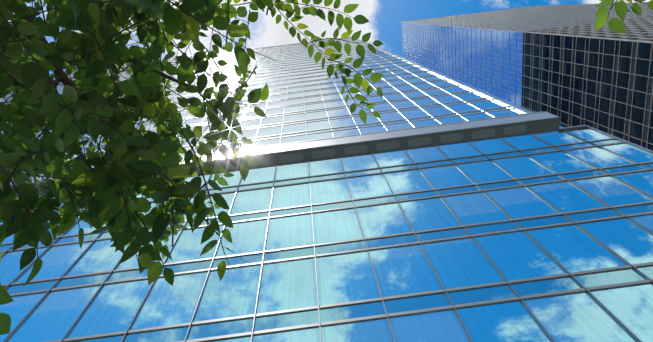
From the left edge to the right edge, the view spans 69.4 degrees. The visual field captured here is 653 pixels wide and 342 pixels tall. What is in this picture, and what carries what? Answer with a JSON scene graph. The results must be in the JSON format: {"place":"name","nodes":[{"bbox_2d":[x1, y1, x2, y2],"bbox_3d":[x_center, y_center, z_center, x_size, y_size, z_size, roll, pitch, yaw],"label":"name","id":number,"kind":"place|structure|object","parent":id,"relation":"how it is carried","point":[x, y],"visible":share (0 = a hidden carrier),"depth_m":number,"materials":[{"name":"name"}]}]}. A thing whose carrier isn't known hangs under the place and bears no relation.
{"place":"outdoors","nodes":[
{"label":"outdoors","id":0,"kind":"place"},
{"bbox_2d":[0,0,646,267],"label":"tree branches","id":1,"kind":"object","parent":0,"point":[63,78],"visible":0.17,"depth_m":1.93,"materials":[{"name":"brown plant"}]},
{"bbox_2d":[0,0,652,334],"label":"tree leaves","id":2,"kind":"object","parent":1,"relation":"on","point":[126,156],"visible":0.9,"depth_m":1.74,"materials":[{"name":"green plant"}]},
{"bbox_2d":[0,128,652,341],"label":"window glass","id":3,"kind":"object","parent":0,"point":[455,263],"depth_m":17.40,"materials":[{"name":"blue glass"}]},
{"bbox_2d":[0,37,562,172],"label":"window glass","id":4,"kind":"object","parent":3,"relation":"on","point":[341,122],"visible":0.11,"depth_m":47.32,"materials":[{"name":"blue glass"}]},
{"bbox_2d":[0,37,532,165],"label":"window frames","id":5,"kind":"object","parent":4,"relation":"attached to","point":[509,104],"visible":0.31,"depth_m":53.32,"materials":[{"name":"silver metal"}]},
{"bbox_2d":[10,111,559,196],"bbox_3d":[-28.519,2.021,30.242,87.760,3.180,1.075,-7,-71,-1],"label":"ledge","id":6,"kind":"object","parent":3,"relation":"attached to","point":[540,122],"visible":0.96,"depth_m":29.48,"materials":[{"name":"grey metal"}]},
{"bbox_2d":[20,125,526,192],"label":"soffit panels","id":7,"kind":"object","parent":6,"relation":"attached to","point":[386,145],"visible":0.52,"depth_m":29.33,"materials":[{"name":"grey metal"}]},
{"bbox_2d":[0,125,652,341],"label":"window frames","id":8,"kind":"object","parent":3,"relation":"attached to","point":[443,290],"visible":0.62,"depth_m":18.11,"materials":[{"name":"grey metal"}]},
{"bbox_2d":[8,0,649,75],"label":"sky","id":9,"kind":"structure","parent":0,"point":[385,17],"materials":[{"name":"blue"}]},
{"bbox_2d":[401,22,536,106],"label":"window glass","id":10,"kind":"object","parent":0,"point":[511,39],"visible":0.09,"depth_m":133.01,"materials":[{"name":"blue glass"}]},
{"bbox_2d":[401,2,652,105],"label":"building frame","id":11,"kind":"object","parent":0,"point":[520,19],"visible":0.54,"depth_m":144.37,"materials":[{"name":"grey metal"}]},
{"bbox_2d":[522,18,652,150],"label":"window glass","id":12,"kind":"object","parent":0,"point":[641,82],"depth_m":78.67,"materials":[{"name":"black glass"}]},
{"bbox_2d":[521,16,652,147],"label":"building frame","id":13,"kind":"object","parent":12,"relation":"attached to","point":[634,26],"visible":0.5,"depth_m":82.62,"materials":[{"name":"grey metal"}]}
]}

